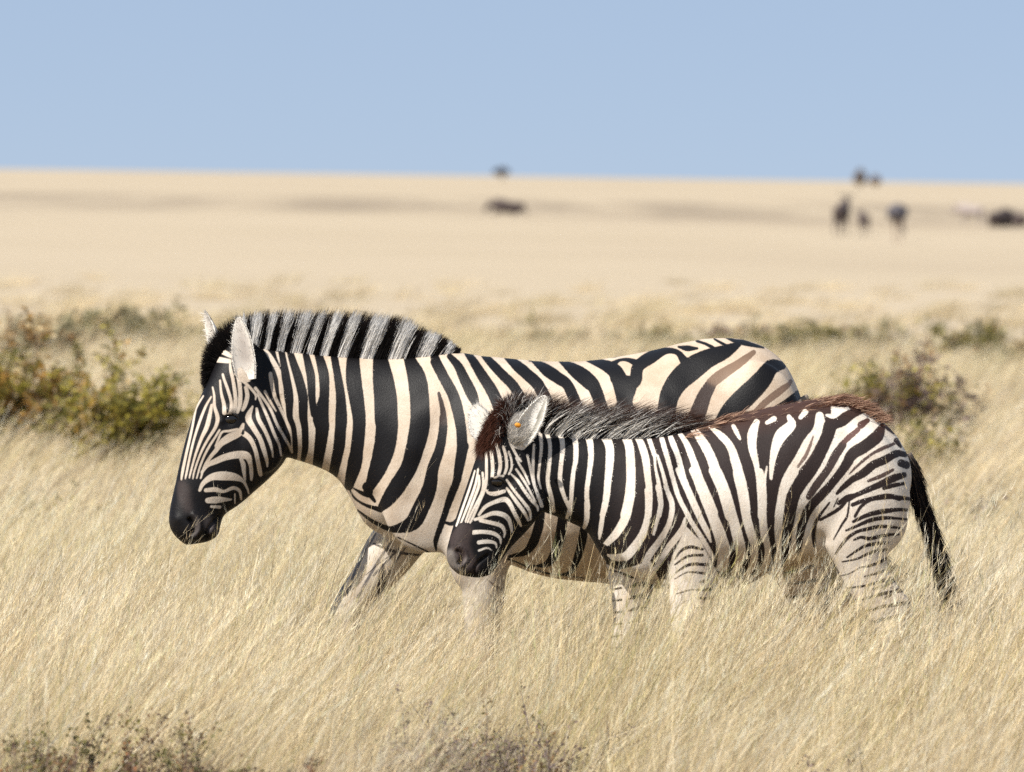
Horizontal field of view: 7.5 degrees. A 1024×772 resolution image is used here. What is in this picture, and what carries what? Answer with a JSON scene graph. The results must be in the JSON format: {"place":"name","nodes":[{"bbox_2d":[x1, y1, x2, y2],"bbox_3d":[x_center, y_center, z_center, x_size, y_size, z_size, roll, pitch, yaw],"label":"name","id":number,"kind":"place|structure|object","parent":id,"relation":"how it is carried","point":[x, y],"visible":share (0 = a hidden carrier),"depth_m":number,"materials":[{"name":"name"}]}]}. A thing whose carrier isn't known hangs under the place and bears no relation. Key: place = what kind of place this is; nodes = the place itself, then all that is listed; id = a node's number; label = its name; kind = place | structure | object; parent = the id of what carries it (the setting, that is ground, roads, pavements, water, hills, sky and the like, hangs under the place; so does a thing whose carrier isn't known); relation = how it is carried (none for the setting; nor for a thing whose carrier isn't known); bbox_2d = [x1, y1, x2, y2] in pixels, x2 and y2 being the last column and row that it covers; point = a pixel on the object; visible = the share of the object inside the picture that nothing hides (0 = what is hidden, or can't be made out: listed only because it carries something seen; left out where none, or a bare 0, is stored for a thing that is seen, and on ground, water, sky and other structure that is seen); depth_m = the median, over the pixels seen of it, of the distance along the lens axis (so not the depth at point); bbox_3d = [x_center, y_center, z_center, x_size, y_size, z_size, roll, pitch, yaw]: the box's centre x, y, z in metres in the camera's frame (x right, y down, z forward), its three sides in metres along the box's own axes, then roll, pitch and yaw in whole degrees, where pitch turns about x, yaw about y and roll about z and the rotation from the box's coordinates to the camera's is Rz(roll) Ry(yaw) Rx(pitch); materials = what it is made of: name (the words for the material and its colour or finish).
{"place":"outdoors","nodes":[
{"label":"outdoors","id":0,"kind":"place"},
{"bbox_2d":[0,169,1023,351],"bbox_3d":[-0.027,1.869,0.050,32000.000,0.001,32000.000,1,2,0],"label":"ground","id":1,"kind":"structure","parent":0,"point":[162,230],"depth_m":220.98,"materials":[{"name":"beige sand"}]},
{"bbox_2d":[0,744,79,771],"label":"ground herb","id":2,"kind":"object","parent":1,"relation":"on","point":[9,751],"visible":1,"depth_m":19.28,"materials":[{"name":"brown plant"}]},
{"bbox_2d":[0,300,89,366],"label":"grey shrub","id":3,"kind":"object","parent":1,"relation":"on","point":[67,327],"visible":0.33,"depth_m":65.90,"materials":[{"name":"green plant"}]},
{"bbox_2d":[2,480,101,537],"bbox_3d":[-2.151,0.657,36.063,0.542,0.462,0.451,1,2,0],"label":"grassy clump","id":4,"kind":"object","parent":1,"relation":"on","point":[62,501],"visible":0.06,"depth_m":36.05,"materials":[{"name":"beige plant"}]},
{"bbox_2d":[0,719,137,771],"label":"ground herb","id":5,"kind":"object","parent":1,"relation":"on","point":[27,741],"visible":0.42,"depth_m":20.23,"materials":[{"name":"brown plant"}]},
{"bbox_2d":[0,306,154,457],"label":"leafy shrub","id":6,"kind":"object","parent":1,"relation":"on","point":[26,395],"visible":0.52,"depth_m":45.88,"materials":[{"name":"green plant"}]},
{"bbox_2d":[0,701,159,771],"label":"ground herb","id":7,"kind":"object","parent":1,"relation":"on","point":[59,764],"visible":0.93,"depth_m":19.68,"materials":[{"name":"brown plant"}]},
{"bbox_2d":[29,343,192,478],"bbox_3d":[-2.257,0.215,44.004,0.932,0.917,0.896,1,2,0],"label":"leafy shrub","id":8,"kind":"object","parent":1,"relation":"on","point":[120,411],"visible":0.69,"depth_m":43.89,"materials":[{"name":"green plant"}]},
{"bbox_2d":[58,295,191,352],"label":"grey shrub","id":9,"kind":"object","parent":1,"relation":"on","point":[116,316],"visible":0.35,"depth_m":71.83,"materials":[{"name":"green plant"}]},
{"bbox_2d":[73,708,195,771],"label":"ground herb","id":10,"kind":"object","parent":1,"relation":"on","point":[136,769],"visible":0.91,"depth_m":19.48,"materials":[{"name":"brown plant"}]},
{"bbox_2d":[116,748,175,771],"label":"ground herb","id":11,"kind":"object","parent":1,"relation":"on","point":[163,761],"visible":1,"depth_m":18.77,"materials":[{"name":"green plant"}]},
{"bbox_2d":[81,744,220,771],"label":"ground herb","id":12,"kind":"object","parent":1,"relation":"on","point":[188,761],"visible":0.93,"depth_m":19.03,"materials":[{"name":"brown plant"}]},
{"bbox_2d":[105,710,227,771],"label":"ground herb","id":13,"kind":"object","parent":1,"relation":"on","point":[200,738],"visible":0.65,"depth_m":20.26,"materials":[{"name":"brown plant"}]},
{"bbox_2d":[168,391,200,441],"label":"leafy shrub","id":14,"kind":"object","parent":1,"relation":"on","point":[188,413],"visible":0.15,"depth_m":47.99,"materials":[{"name":"green plant"}]},
{"bbox_2d":[128,710,254,771],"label":"ground herb","id":15,"kind":"object","parent":1,"relation":"on","point":[180,735],"visible":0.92,"depth_m":19.28,"materials":[{"name":"brown plant"}]},
{"bbox_2d":[155,313,234,341],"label":"grey shrub","id":16,"kind":"object","parent":1,"relation":"on","point":[189,325],"visible":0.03,"depth_m":75.97,"materials":[{"name":"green plant"}]},
{"bbox_2d":[206,751,331,771],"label":"ground herb","id":17,"kind":"object","parent":1,"relation":"on","point":[310,768],"visible":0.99,"depth_m":18.88,"materials":[{"name":"brown plant"}]},
{"bbox_2d":[339,684,499,771],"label":"ground herb","id":18,"kind":"object","parent":1,"relation":"on","point":[401,727],"visible":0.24,"depth_m":21.23,"materials":[{"name":"brown plant"}]},
{"bbox_2d":[375,705,497,771],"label":"ground herb","id":19,"kind":"object","parent":1,"relation":"on","point":[454,755],"visible":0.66,"depth_m":20.62,"materials":[{"name":"brown plant"}]},
{"bbox_2d":[393,699,532,770],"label":"ground herb","id":20,"kind":"object","parent":1,"relation":"on","point":[459,739],"visible":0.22,"depth_m":21.43,"materials":[{"name":"brown plant"}]},
{"bbox_2d":[417,698,534,771],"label":"ground herb","id":21,"kind":"object","parent":1,"relation":"on","point":[489,761],"visible":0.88,"depth_m":20.45,"materials":[{"name":"brown plant"}]},
{"bbox_2d":[493,167,509,180],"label":"umbrella tree","id":22,"kind":"object","parent":1,"relation":"on","point":[500,171],"visible":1,"depth_m":2597.74,"materials":[{"name":"grey plant"}]},
{"bbox_2d":[420,709,588,771],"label":"ground herb","id":23,"kind":"object","parent":1,"relation":"on","point":[526,753],"visible":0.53,"depth_m":21.00,"materials":[{"name":"brown plant"}]},
{"bbox_2d":[483,198,526,215],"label":"wildebeest","id":24,"kind":"object","parent":1,"relation":"on","point":[498,205],"visible":0.99,"depth_m":361.75},
{"bbox_2d":[0,543,1015,771],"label":"grass","id":25,"kind":"structure","parent":1,"relation":"on","point":[564,770],"depth_m":22.16,"materials":[{"name":"beige plant"}]},
{"bbox_2d":[0,436,1023,771],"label":"dry grass","id":26,"kind":"structure","parent":1,"relation":"on","point":[624,691],"depth_m":22.50,"materials":[{"name":"beige plant"}]},
{"bbox_2d":[0,306,1023,577],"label":"dry grass","id":27,"kind":"structure","parent":1,"relation":"on","point":[996,446],"depth_m":49.57,"materials":[{"name":"beige plant"}]},
{"bbox_2d":[0,267,1023,354],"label":"distant grass","id":28,"kind":"structure","parent":1,"relation":"on","point":[52,316],"depth_m":106.47,"materials":[{"name":"beige plant"}]},
{"bbox_2d":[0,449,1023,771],"bbox_3d":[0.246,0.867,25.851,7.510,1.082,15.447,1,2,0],"label":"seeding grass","id":29,"kind":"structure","parent":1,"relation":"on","point":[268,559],"depth_m":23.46,"materials":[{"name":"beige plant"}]},
{"bbox_2d":[483,710,593,771],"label":"ground herb","id":30,"kind":"object","parent":1,"relation":"on","point":[545,760],"visible":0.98,"depth_m":20.21,"materials":[{"name":"brown plant"}]},
{"bbox_2d":[169,307,909,689],"bbox_3d":[0.102,0.480,25.023,2.399,1.468,0.608,1,2,0],"label":"adult zebra","id":31,"kind":"object","parent":1,"relation":"on","point":[371,413],"visible":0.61,"depth_m":24.89},
{"bbox_2d":[489,309,614,347],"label":"grey shrub","id":32,"kind":"object","parent":1,"relation":"on","point":[534,325],"visible":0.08,"depth_m":77.99,"materials":[{"name":"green plant"}]},
{"bbox_2d":[488,685,646,771],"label":"ground herb","id":33,"kind":"object","parent":1,"relation":"on","point":[562,743],"visible":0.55,"depth_m":21.23,"materials":[{"name":"brown plant"}]},
{"bbox_2d":[609,319,719,350],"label":"grey shrub","id":34,"kind":"object","parent":1,"relation":"on","point":[640,328],"visible":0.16,"depth_m":79.91,"materials":[{"name":"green plant"}]},
{"bbox_2d":[447,386,964,689],"bbox_3d":[0.602,0.617,24.026,1.608,1.241,0.382,1,2,0],"label":"zebra foal","id":35,"kind":"object","parent":1,"relation":"on","point":[616,473],"visible":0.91,"depth_m":23.90},
{"bbox_2d":[697,313,787,344],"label":"grey shrub","id":36,"kind":"object","parent":1,"relation":"on","point":[723,331],"visible":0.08,"depth_m":75.95,"materials":[{"name":"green plant"}]},
{"bbox_2d":[749,315,854,356],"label":"grey shrub","id":37,"kind":"object","parent":1,"relation":"on","point":[831,331],"visible":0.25,"depth_m":73.85,"materials":[{"name":"green plant"}]},
{"bbox_2d":[833,192,855,235],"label":"wildebeest","id":38,"kind":"object","parent":1,"relation":"on","point":[841,211],"visible":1,"depth_m":261.42},
{"bbox_2d":[812,357,888,401],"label":"leafy shrub","id":39,"kind":"object","parent":1,"relation":"on","point":[857,381],"visible":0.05,"depth_m":48.94,"materials":[{"name":"brown plant"}]},
{"bbox_2d":[796,749,906,771],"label":"ground herb","id":40,"kind":"object","parent":1,"relation":"on","point":[854,759],"visible":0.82,"depth_m":20.11,"materials":[{"name":"brown plant"}]},
{"bbox_2d":[852,168,866,186],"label":"umbrella tree","id":41,"kind":"object","parent":1,"relation":"on","point":[859,178],"visible":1,"depth_m":2198.48,"materials":[{"name":"grey plant"}]},
{"bbox_2d":[854,206,869,235],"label":"wildebeest","id":42,"kind":"object","parent":1,"relation":"on","point":[863,218],"visible":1,"depth_m":265.58},
{"bbox_2d":[868,174,880,186],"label":"umbrella tree","id":43,"kind":"object","parent":1,"relation":"on","point":[875,180],"visible":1,"depth_m":2198.48,"materials":[{"name":"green plant"}]},
{"bbox_2d":[839,314,914,355],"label":"grey shrub","id":44,"kind":"object","parent":1,"relation":"on","point":[884,330],"visible":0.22,"depth_m":77.92,"materials":[{"name":"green plant"}]},
{"bbox_2d":[833,352,930,414],"bbox_3d":[2.456,0.145,52.041,0.757,0.760,0.670,1,2,0],"label":"leafy shrub","id":45,"kind":"object","parent":1,"relation":"on","point":[880,378],"visible":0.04,"depth_m":51.97,"materials":[{"name":"brown plant"}]},
{"bbox_2d":[887,203,907,242],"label":"ostrich","id":46,"kind":"object","parent":1,"relation":"on","point":[897,212],"visible":1,"depth_m":237.68},
{"bbox_2d":[854,326,963,438],"bbox_3d":[2.558,0.094,49.953,0.696,0.978,0.872,0,2,-37],"label":"twiggy shrub","id":47,"kind":"object","parent":1,"relation":"on","point":[910,390],"visible":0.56,"depth_m":49.93,"materials":[{"name":"brown plant"}]},
{"bbox_2d":[894,407,976,486],"bbox_3d":[2.411,0.413,45.012,0.570,0.602,0.556,1,2,0],"label":"leafy shrub","id":48,"kind":"object","parent":1,"relation":"on","point":[923,437],"visible":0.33,"depth_m":44.95,"materials":[{"name":"beige plant"}]},
{"bbox_2d":[893,365,991,437],"bbox_3d":[2.730,0.220,50.014,0.693,0.728,0.730,1,2,0],"label":"leafy shrub","id":49,"kind":"object","parent":1,"relation":"on","point":[960,406],"visible":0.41,"depth_m":49.96,"materials":[{"name":"brown plant"}]},
{"bbox_2d":[908,507,1007,559],"bbox_3d":[1.862,0.759,34.039,0.624,0.487,0.521,0,2,-36],"label":"grassy clump","id":50,"kind":"object","parent":1,"relation":"on","point":[950,539],"visible":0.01,"depth_m":33.97,"materials":[{"name":"beige plant"}]},
{"bbox_2d":[915,313,1013,364],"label":"twiggy shrub","id":51,"kind":"object","parent":1,"relation":"on","point":[980,334],"visible":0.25,"depth_m":71.91,"materials":[{"name":"green plant"}]},
{"bbox_2d":[951,203,984,224],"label":"pale antelope","id":52,"kind":"object","parent":1,"relation":"on","point":[964,209],"visible":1,"depth_m":339.80},
{"bbox_2d":[935,486,1019,539],"bbox_3d":[2.176,0.704,37.027,0.574,0.443,0.518,1,2,0],"label":"grassy clump","id":53,"kind":"object","parent":1,"relation":"on","point":[977,507],"visible":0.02,"depth_m":37.01,"materials":[{"name":"beige plant"}]},
{"bbox_2d":[970,336,1023,368],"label":"grey shrub","id":54,"kind":"object","parent":1,"relation":"on","point":[1020,344],"visible":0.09,"depth_m":69.95,"materials":[{"name":"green plant"}]},
{"bbox_2d":[988,206,1017,227],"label":"wildebeest","id":55,"kind":"object","parent":1,"relation":"on","point":[1003,217],"visible":1,"depth_m":317.74},
{"bbox_2d":[995,209,1023,227],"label":"wildebeest","id":56,"kind":"object","parent":1,"relation":"on","point":[1019,219],"visible":0.48,"depth_m":321.50},
{"bbox_2d":[0,0,1023,183],"label":"sky","id":57,"kind":"structure","parent":0,"point":[931,91],"materials":[{"name":"blue"}]}
]}

